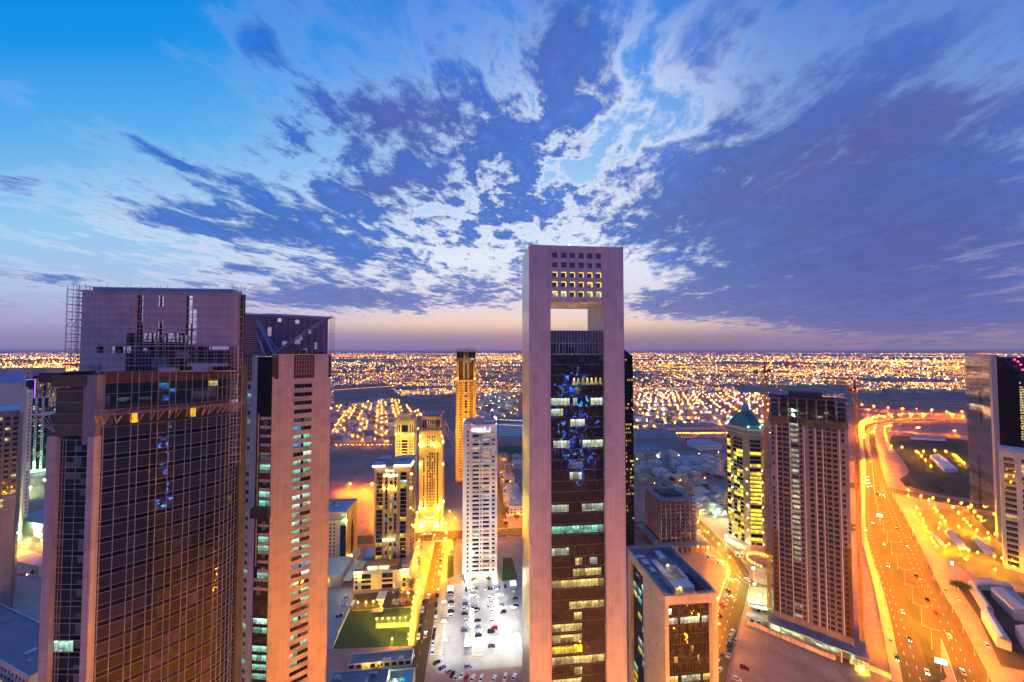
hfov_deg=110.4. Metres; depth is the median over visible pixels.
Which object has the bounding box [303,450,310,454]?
window
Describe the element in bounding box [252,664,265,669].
corner window
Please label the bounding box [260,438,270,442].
corner window
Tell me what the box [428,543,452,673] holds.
pavement
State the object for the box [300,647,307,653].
window
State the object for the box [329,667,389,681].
service block
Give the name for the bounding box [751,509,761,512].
window
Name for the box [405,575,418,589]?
bushy tree
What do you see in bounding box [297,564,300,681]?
more windows
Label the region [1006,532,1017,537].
window
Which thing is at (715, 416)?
villa
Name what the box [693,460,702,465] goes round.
villa
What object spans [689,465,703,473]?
villa
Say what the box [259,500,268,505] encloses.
corner window
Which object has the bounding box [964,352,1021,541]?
mirror glass slab
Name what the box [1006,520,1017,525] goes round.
window
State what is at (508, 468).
villa
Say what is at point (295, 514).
window
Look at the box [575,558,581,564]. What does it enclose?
lit window
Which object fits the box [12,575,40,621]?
yard
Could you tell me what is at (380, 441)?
villa
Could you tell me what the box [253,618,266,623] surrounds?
corner window
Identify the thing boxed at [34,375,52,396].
glitter glass tower
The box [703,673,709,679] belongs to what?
lit window
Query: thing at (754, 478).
window
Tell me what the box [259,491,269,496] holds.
corner window
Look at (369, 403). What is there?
district road
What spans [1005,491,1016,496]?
window
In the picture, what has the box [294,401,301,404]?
window
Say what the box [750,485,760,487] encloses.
window
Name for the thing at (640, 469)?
villa
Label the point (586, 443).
lit window
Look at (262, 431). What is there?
corner window
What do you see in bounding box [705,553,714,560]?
site cabin
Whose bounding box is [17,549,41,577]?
building
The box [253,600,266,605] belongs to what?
corner window
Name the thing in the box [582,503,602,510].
lit window
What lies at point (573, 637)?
lit window
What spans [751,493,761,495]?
window
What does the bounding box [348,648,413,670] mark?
park entrance hall
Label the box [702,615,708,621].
lit window
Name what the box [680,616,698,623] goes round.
lit window
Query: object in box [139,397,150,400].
lit window
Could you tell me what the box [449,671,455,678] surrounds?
parked car
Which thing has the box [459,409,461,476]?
more windows
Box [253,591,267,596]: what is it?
corner window
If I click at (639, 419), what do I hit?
villa
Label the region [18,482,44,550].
site
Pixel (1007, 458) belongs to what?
window
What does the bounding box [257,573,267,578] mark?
corner window
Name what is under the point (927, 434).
exit road
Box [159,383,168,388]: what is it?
lit window
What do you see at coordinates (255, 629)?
corner window
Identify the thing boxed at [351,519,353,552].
arch window
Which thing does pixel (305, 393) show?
window
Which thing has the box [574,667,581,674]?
lit window
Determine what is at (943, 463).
warehouse
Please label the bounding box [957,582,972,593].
bushy tree
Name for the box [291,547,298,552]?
window
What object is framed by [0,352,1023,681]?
ground
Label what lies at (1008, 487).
window
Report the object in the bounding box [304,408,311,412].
window
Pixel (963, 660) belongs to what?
carriageway
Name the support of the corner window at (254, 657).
in the skyscraper at (285, 587)
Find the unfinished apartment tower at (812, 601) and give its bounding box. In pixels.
[768,390,870,673]
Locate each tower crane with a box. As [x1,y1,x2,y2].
[753,360,792,617]
[825,371,865,642]
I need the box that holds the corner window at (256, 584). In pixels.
[254,582,267,587]
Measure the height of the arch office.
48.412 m
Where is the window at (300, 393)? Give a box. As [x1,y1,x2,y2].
[294,392,301,396]
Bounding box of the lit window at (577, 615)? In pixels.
[574,612,581,619]
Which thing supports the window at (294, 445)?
in the skyscraper at (285, 587)
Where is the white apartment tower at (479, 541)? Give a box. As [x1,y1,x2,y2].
[462,416,496,607]
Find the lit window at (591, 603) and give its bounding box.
[569,599,603,608]
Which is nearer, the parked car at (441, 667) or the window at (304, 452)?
the window at (304, 452)
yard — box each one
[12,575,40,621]
[728,625,846,681]
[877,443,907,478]
[922,457,968,476]
[958,587,1023,670]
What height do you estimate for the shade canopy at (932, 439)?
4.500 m
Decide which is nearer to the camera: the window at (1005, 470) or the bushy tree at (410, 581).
the bushy tree at (410, 581)
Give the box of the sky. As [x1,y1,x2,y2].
[0,0,1023,352]
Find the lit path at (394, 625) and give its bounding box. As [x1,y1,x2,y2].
[376,622,411,628]
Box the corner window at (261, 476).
[259,473,269,478]
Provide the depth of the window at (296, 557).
158.44 m
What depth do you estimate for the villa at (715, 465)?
569.91 m
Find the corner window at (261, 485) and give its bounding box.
[259,482,269,487]
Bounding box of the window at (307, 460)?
[303,459,310,463]
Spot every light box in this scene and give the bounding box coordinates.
[447,586,453,591]
[464,639,471,647]
[510,581,516,586]
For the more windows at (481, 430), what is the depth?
301.33 m
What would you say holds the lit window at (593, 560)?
in the portal tower at (574, 526)
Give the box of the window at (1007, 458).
[1003,457,1014,461]
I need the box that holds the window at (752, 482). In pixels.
[750,481,760,483]
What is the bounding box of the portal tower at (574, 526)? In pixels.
[522,243,626,681]
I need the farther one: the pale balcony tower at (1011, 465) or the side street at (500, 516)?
the side street at (500, 516)
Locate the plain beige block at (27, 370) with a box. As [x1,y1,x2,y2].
[0,368,31,378]
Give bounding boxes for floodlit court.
[498,423,521,435]
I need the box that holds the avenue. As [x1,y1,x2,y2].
[406,541,446,681]
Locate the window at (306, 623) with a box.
[300,621,307,627]
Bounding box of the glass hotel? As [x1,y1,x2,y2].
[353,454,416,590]
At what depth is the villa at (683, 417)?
992.05 m
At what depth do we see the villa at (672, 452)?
641.04 m
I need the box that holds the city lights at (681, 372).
[6,352,1014,392]
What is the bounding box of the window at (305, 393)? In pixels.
[304,392,311,395]
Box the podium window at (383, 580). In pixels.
[382,579,392,581]
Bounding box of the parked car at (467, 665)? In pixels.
[464,662,471,668]
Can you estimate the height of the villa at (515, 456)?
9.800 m
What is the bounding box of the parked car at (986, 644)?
[983,641,990,648]
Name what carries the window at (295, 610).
in the skyscraper at (285, 587)
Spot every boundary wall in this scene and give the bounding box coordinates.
[332,608,349,649]
[717,574,727,603]
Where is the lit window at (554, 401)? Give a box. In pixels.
[551,398,568,405]
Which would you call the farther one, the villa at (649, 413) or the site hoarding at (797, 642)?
the villa at (649, 413)
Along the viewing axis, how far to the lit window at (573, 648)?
133.29 m
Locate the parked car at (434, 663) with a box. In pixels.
[432,659,440,665]
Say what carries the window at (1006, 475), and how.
in the pale balcony tower at (1011, 465)
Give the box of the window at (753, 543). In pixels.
[752,542,762,545]
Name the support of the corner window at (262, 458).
in the skyscraper at (285, 587)
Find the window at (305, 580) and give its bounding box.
[301,578,308,583]
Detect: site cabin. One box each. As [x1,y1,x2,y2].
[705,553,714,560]
[716,558,723,565]
[735,551,743,557]
[745,612,763,625]
[748,600,763,606]
[752,605,768,614]
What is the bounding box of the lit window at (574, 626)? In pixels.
[552,623,581,631]
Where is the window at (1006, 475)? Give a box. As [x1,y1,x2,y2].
[1004,474,1015,479]
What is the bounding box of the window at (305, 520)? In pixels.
[302,518,309,523]
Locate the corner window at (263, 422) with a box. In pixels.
[260,420,270,425]
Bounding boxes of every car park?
[327,588,352,648]
[350,590,412,610]
[437,580,522,672]
[915,507,1023,585]
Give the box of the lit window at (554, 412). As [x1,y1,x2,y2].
[551,409,562,415]
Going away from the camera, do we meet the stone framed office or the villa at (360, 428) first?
the stone framed office
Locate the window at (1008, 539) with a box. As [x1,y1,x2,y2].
[1007,538,1018,543]
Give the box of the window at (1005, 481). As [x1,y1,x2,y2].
[1004,480,1015,484]
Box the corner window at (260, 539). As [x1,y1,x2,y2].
[258,536,268,541]
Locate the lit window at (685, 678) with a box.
[682,674,699,681]
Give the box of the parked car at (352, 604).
[350,600,356,608]
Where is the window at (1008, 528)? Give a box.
[1006,526,1017,531]
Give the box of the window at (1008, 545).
[1007,543,1018,549]
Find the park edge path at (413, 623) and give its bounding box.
[409,590,418,645]
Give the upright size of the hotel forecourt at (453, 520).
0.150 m
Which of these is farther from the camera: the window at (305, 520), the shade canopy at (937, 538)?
the shade canopy at (937, 538)
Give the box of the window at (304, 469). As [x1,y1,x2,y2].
[303,467,310,471]
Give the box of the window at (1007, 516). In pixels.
[1006,514,1017,519]
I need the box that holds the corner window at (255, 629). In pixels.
[253,627,266,633]
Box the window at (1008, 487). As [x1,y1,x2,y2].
[1004,485,1015,490]
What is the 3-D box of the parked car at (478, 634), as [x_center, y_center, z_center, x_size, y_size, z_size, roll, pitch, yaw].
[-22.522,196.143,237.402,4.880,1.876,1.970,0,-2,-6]
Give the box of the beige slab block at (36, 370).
[31,367,64,395]
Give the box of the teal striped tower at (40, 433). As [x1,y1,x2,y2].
[29,396,55,477]
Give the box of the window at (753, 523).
[751,522,761,524]
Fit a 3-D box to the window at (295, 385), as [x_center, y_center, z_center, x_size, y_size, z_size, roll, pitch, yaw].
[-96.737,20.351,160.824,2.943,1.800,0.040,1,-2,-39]
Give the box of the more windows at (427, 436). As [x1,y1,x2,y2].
[423,436,437,506]
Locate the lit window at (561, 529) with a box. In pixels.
[552,524,603,533]
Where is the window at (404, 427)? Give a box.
[402,425,407,431]
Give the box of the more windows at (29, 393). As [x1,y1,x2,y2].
[24,393,30,517]
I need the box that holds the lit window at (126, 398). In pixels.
[117,397,130,401]
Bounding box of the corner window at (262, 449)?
[260,447,269,451]
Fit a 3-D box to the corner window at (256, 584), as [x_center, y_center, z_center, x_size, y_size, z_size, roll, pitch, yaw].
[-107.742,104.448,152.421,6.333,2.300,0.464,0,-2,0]
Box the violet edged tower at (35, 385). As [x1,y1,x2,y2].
[26,379,43,397]
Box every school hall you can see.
[633,430,676,438]
[634,444,668,456]
[658,422,720,430]
[669,455,705,465]
[687,439,721,449]
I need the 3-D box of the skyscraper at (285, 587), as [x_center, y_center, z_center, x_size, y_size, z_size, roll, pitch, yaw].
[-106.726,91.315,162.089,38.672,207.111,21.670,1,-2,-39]
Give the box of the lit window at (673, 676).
[670,676,677,681]
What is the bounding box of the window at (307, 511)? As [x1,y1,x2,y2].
[302,510,309,514]
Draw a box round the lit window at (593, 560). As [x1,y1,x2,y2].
[590,557,596,563]
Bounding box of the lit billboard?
[934,656,947,672]
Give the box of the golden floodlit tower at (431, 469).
[419,412,444,537]
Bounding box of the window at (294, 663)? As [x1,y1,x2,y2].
[289,661,296,667]
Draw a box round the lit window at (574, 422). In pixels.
[571,419,584,425]
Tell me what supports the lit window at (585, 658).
in the portal tower at (574, 526)
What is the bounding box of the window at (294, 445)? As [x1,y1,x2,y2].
[293,443,300,447]
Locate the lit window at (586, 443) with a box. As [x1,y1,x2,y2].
[583,440,602,446]
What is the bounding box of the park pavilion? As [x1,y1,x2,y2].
[372,591,387,612]
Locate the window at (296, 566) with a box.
[291,564,298,569]
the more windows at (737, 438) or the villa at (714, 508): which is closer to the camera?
the more windows at (737, 438)
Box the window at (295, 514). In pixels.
[292,512,299,517]
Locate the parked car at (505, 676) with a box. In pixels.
[502,672,507,681]
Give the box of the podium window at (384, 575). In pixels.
[382,573,392,577]
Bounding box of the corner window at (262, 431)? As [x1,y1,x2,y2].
[260,429,270,433]
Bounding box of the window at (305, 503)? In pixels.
[302,501,309,506]
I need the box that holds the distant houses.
[0,354,1002,403]
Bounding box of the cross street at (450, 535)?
[357,522,644,544]
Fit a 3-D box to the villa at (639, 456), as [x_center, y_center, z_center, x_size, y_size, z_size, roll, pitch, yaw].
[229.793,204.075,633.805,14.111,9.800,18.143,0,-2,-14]
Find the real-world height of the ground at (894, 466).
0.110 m
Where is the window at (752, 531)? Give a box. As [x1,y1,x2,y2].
[751,530,761,532]
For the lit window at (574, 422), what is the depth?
136.27 m
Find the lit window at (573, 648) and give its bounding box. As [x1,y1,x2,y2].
[552,645,581,654]
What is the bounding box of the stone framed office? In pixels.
[628,544,718,681]
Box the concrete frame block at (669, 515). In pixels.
[636,485,710,553]
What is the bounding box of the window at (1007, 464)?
[1003,462,1014,467]
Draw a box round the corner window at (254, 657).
[252,655,265,660]
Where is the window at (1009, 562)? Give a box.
[1007,561,1019,567]
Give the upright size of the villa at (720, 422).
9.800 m
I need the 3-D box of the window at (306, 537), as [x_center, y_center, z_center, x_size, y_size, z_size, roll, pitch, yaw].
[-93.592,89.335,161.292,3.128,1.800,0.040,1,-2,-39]
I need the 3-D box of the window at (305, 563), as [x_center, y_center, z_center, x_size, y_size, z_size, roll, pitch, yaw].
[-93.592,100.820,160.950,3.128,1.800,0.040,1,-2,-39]
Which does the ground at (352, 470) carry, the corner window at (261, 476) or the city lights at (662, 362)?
the city lights at (662, 362)
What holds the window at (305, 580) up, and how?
in the skyscraper at (285, 587)
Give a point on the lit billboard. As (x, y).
(941, 661)
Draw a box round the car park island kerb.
[463,594,513,656]
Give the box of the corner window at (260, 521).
[258,519,268,523]
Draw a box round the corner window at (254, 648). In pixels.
[252,646,265,651]
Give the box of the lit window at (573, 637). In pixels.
[552,634,581,642]
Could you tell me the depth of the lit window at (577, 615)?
134.06 m
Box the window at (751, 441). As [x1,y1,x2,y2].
[750,440,760,442]
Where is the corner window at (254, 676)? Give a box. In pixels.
[252,673,265,679]
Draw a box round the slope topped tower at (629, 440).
[624,349,634,544]
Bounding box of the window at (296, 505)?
[292,504,299,508]
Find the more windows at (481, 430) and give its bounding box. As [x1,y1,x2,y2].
[467,430,481,571]
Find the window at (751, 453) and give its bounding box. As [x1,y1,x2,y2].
[750,452,760,454]
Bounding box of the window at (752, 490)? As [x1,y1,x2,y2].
[750,489,761,491]
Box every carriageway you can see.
[862,419,966,681]
[868,435,982,681]
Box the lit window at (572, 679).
[552,678,580,681]
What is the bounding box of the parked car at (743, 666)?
[739,664,748,670]
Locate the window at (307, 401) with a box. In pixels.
[304,400,311,403]
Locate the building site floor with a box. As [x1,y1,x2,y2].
[748,587,853,665]
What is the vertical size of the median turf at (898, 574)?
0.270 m
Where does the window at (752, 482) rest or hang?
in the green domed tower at (746, 481)
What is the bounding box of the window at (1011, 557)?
[1007,555,1018,560]
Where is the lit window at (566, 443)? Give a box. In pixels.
[553,440,569,447]
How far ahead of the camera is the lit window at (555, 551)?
134.14 m
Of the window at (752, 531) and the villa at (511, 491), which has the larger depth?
the villa at (511, 491)
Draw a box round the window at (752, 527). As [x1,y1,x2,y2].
[751,526,761,528]
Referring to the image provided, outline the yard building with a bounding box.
[388,667,414,681]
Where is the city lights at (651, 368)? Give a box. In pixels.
[3,352,1022,394]
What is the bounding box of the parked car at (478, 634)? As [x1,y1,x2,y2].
[475,632,481,636]
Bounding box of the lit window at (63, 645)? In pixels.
[54,641,72,650]
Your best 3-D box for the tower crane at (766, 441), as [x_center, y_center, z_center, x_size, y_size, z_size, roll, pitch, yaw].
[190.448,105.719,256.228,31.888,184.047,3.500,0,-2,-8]
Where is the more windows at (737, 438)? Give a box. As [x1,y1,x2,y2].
[729,437,764,542]
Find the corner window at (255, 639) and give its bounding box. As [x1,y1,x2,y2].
[252,636,266,642]
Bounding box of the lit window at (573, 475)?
[570,472,581,479]
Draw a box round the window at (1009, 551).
[1007,549,1018,555]
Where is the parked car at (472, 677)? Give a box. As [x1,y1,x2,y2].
[470,674,475,681]
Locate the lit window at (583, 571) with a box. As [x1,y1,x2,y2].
[573,567,600,575]
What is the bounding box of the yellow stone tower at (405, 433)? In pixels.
[395,413,416,463]
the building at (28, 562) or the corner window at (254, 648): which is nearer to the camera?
the corner window at (254, 648)
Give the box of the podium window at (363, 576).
[361,574,370,578]
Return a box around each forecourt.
[415,509,462,531]
[449,540,521,583]
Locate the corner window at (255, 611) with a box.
[253,609,266,614]
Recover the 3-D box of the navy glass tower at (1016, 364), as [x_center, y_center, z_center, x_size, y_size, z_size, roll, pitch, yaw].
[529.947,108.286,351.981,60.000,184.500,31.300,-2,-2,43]
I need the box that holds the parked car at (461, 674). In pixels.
[459,671,464,679]
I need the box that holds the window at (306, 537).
[302,535,309,540]
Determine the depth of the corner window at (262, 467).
153.83 m
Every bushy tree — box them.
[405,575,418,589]
[407,590,418,599]
[459,572,471,584]
[470,573,477,581]
[484,574,491,582]
[933,485,942,492]
[948,580,963,589]
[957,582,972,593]
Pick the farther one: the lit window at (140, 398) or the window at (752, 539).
the window at (752, 539)
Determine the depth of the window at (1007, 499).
310.14 m
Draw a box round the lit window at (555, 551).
[552,548,568,555]
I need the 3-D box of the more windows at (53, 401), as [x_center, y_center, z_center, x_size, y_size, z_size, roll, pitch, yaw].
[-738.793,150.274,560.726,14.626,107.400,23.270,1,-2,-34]
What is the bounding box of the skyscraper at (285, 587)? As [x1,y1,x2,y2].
[229,313,331,681]
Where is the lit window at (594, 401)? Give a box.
[591,398,602,404]
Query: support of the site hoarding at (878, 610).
on the ground at (352, 470)
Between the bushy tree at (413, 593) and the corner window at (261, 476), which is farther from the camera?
the bushy tree at (413, 593)
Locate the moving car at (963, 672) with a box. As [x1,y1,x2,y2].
[959,668,966,675]
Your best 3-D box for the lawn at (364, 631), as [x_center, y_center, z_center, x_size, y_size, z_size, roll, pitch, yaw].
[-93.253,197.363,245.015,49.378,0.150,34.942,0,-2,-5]
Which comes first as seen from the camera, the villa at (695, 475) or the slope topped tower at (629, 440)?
the slope topped tower at (629, 440)
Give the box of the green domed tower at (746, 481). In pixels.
[724,391,765,551]
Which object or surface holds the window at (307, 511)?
in the skyscraper at (285, 587)
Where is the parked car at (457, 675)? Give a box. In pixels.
[453,673,459,680]
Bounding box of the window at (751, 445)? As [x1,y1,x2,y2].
[750,444,760,446]
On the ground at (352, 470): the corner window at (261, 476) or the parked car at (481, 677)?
the parked car at (481, 677)
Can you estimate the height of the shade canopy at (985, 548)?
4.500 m
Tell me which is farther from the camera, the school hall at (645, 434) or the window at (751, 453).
the school hall at (645, 434)
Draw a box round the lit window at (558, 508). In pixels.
[552,505,568,512]
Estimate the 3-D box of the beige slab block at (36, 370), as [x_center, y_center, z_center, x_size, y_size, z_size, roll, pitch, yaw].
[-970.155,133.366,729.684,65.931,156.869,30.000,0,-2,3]
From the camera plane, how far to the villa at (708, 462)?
588.36 m
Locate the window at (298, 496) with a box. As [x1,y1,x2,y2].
[292,495,299,499]
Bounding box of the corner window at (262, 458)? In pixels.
[260,456,269,460]
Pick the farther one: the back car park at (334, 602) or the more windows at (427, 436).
the more windows at (427, 436)
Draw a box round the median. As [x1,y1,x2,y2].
[870,463,940,681]
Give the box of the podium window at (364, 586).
[361,585,370,588]
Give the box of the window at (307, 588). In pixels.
[301,587,308,592]
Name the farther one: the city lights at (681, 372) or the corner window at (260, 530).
the city lights at (681, 372)
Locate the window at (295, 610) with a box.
[290,608,297,614]
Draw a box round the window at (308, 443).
[303,442,310,446]
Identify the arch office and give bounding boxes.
[328,498,360,586]
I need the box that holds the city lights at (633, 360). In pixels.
[0,352,1018,428]
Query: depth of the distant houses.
2220.92 m
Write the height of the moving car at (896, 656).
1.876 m
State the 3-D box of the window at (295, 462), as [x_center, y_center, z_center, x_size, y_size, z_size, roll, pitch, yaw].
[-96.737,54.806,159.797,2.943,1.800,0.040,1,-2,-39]
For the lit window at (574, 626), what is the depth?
133.49 m
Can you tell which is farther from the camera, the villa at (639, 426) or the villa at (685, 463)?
the villa at (639, 426)
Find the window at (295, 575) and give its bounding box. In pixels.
[291,573,298,578]
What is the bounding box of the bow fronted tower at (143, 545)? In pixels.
[26,287,247,681]
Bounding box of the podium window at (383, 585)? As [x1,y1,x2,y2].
[382,584,392,587]
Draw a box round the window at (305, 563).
[301,561,308,566]
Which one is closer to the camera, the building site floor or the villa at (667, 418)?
the building site floor
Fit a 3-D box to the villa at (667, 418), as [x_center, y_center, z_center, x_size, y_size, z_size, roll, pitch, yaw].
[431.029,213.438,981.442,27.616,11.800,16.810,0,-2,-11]
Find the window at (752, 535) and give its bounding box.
[751,534,762,537]
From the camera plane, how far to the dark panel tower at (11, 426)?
262.76 m
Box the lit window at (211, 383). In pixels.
[209,381,216,385]
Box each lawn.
[333,607,411,648]
[447,555,453,578]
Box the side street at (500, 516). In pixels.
[497,465,508,527]
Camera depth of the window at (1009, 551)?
308.85 m
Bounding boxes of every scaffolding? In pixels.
[64,284,89,370]
[73,283,243,466]
[248,312,334,355]
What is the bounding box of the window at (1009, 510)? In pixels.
[1005,508,1016,513]
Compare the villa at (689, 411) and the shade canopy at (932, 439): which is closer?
the shade canopy at (932, 439)
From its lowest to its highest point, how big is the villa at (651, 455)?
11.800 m
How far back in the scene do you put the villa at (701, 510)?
411.99 m
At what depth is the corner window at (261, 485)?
153.62 m
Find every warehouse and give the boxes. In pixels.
[930,454,957,472]
[968,579,993,614]
[974,579,1012,590]
[981,609,1011,651]
[990,587,1023,621]
[1015,624,1023,648]
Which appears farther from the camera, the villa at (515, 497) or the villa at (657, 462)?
the villa at (657, 462)
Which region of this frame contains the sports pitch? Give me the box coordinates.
[498,446,521,454]
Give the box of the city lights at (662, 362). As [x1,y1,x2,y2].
[10,352,1017,399]
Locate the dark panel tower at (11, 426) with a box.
[0,405,23,607]
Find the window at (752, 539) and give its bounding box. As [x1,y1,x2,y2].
[751,538,762,541]
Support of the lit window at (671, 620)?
in the stone framed office
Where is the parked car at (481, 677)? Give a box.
[478,674,483,681]
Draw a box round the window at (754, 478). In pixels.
[750,477,760,479]
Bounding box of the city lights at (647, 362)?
[4,352,1009,420]
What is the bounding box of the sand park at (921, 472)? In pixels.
[890,436,969,497]
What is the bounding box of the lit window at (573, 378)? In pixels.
[573,378,601,384]
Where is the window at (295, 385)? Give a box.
[294,384,301,387]
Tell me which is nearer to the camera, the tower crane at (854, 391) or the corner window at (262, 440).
the corner window at (262, 440)
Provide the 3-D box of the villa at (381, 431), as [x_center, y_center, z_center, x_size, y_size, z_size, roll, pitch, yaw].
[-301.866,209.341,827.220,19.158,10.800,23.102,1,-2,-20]
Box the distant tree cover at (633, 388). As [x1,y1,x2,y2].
[0,359,959,401]
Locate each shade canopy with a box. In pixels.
[911,437,945,441]
[932,535,943,544]
[946,530,968,549]
[972,536,994,553]
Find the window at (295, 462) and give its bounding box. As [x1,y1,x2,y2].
[293,460,300,465]
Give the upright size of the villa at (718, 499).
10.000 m
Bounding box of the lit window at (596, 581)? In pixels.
[552,578,603,588]
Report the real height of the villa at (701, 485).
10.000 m
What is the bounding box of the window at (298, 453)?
[293,452,300,456]
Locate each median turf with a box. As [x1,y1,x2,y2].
[882,534,894,546]
[891,562,904,581]
[905,597,920,620]
[919,637,946,679]
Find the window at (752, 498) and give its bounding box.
[751,497,761,499]
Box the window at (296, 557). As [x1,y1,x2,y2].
[291,556,298,561]
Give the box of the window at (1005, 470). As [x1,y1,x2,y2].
[1004,468,1015,473]
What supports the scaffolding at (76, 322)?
on the bow fronted tower at (143, 545)
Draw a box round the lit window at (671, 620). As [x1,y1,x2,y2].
[669,618,676,623]
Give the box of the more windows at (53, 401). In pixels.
[31,401,55,469]
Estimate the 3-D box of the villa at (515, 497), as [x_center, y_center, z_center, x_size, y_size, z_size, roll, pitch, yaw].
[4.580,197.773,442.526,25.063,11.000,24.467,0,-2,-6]
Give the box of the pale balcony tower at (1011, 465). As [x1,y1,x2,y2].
[997,445,1023,573]
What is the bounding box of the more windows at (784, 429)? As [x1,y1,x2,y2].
[772,424,846,632]
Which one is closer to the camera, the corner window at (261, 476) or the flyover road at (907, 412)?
the corner window at (261, 476)
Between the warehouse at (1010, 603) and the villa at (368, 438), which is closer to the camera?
the warehouse at (1010, 603)
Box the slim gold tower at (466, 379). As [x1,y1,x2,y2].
[455,349,476,499]
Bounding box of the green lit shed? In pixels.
[22,509,43,537]
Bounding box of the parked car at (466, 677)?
[463,674,468,681]
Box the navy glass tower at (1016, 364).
[1000,357,1023,447]
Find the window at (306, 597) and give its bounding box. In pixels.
[301,595,308,601]
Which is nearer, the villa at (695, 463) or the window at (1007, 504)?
the window at (1007, 504)
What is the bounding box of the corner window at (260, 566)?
[257,564,267,568]
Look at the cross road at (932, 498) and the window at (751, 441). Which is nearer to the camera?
the window at (751, 441)
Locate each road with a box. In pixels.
[235,402,422,406]
[670,456,870,473]
[693,518,750,681]
[750,579,773,587]
[847,405,966,416]
[849,401,965,404]
[850,483,970,507]
[886,431,967,438]
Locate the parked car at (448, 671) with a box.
[445,668,452,674]
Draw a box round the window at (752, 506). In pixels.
[751,505,761,508]
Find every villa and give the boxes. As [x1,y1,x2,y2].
[330,433,340,440]
[334,411,342,415]
[341,433,352,438]
[342,438,350,443]
[344,427,354,432]
[348,421,356,425]
[351,431,365,438]
[354,426,365,430]
[365,436,371,442]
[366,419,377,424]
[367,426,374,430]
[377,438,383,443]
[378,418,384,422]
[378,429,386,433]
[386,418,394,423]
[387,422,394,426]
[499,453,510,461]
[502,488,519,501]
[503,473,518,482]
[503,483,520,494]
[504,464,513,473]
[505,494,521,507]
[506,501,521,515]
[510,460,521,468]
[511,453,519,461]
[634,465,649,473]
[635,453,647,459]
[636,424,646,428]
[637,417,646,421]
[638,473,655,484]
[640,461,651,466]
[646,411,655,415]
[646,450,659,458]
[646,464,656,472]
[648,459,661,466]
[649,467,667,476]
[659,452,666,457]
[663,416,674,420]
[663,472,683,481]
[667,449,679,455]
[670,462,680,469]
[670,483,689,493]
[673,466,691,473]
[675,471,691,481]
[679,416,687,419]
[681,461,691,466]
[682,480,698,494]
[685,410,695,413]
[688,471,705,480]
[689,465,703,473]
[690,487,710,496]
[692,495,710,506]
[692,504,713,518]
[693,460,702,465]
[694,481,712,488]
[700,454,714,459]
[700,464,713,472]
[703,414,714,418]
[704,458,714,464]
[705,468,725,476]
[706,502,727,516]
[708,494,727,507]
[709,486,727,498]
[710,463,726,470]
[711,453,725,460]
[711,458,724,465]
[712,414,721,418]
[717,420,725,425]
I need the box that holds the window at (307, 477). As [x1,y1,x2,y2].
[303,476,310,480]
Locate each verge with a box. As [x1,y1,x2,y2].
[502,558,516,580]
[873,434,991,681]
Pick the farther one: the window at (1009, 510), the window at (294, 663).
the window at (1009, 510)
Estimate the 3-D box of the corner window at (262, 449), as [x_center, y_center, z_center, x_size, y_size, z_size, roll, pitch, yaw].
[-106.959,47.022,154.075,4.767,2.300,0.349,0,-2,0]
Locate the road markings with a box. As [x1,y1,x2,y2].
[360,403,983,681]
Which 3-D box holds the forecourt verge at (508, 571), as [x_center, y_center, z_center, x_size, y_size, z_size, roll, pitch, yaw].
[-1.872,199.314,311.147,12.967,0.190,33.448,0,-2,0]
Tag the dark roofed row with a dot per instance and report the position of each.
(19, 641)
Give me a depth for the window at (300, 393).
160.62 m
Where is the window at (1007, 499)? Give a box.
[1005,497,1016,502]
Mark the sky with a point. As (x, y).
(768, 175)
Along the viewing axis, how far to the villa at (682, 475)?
527.45 m
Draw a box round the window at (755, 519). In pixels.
[751,518,761,520]
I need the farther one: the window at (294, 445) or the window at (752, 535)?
the window at (752, 535)
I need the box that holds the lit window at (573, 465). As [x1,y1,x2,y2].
[570,461,581,468]
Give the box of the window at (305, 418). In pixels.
[304,417,311,420]
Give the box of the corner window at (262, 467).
[260,465,269,469]
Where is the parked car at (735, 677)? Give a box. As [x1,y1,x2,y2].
[732,674,741,681]
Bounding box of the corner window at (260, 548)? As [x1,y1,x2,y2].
[258,545,267,550]
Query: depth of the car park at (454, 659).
243.11 m
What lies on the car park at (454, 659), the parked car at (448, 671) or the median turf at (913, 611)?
the parked car at (448, 671)
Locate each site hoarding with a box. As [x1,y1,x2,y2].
[746,620,834,659]
[849,660,890,678]
[863,545,889,672]
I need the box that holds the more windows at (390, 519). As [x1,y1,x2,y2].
[385,472,413,558]
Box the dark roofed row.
[0,603,39,681]
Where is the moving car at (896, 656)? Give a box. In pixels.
[893,653,899,660]
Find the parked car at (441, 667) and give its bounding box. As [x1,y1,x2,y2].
[438,664,446,670]
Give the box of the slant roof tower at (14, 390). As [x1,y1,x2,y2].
[0,371,32,540]
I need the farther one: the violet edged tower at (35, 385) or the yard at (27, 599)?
the violet edged tower at (35, 385)
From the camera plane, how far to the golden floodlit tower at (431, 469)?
399.25 m
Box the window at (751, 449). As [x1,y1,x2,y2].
[750,448,760,450]
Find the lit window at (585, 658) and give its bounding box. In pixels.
[552,654,604,665]
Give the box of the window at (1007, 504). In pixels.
[1005,503,1016,508]
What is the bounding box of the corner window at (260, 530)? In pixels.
[258,527,268,532]
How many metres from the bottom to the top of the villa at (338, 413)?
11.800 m
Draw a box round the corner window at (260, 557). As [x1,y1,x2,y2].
[258,555,267,559]
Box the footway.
[859,419,966,681]

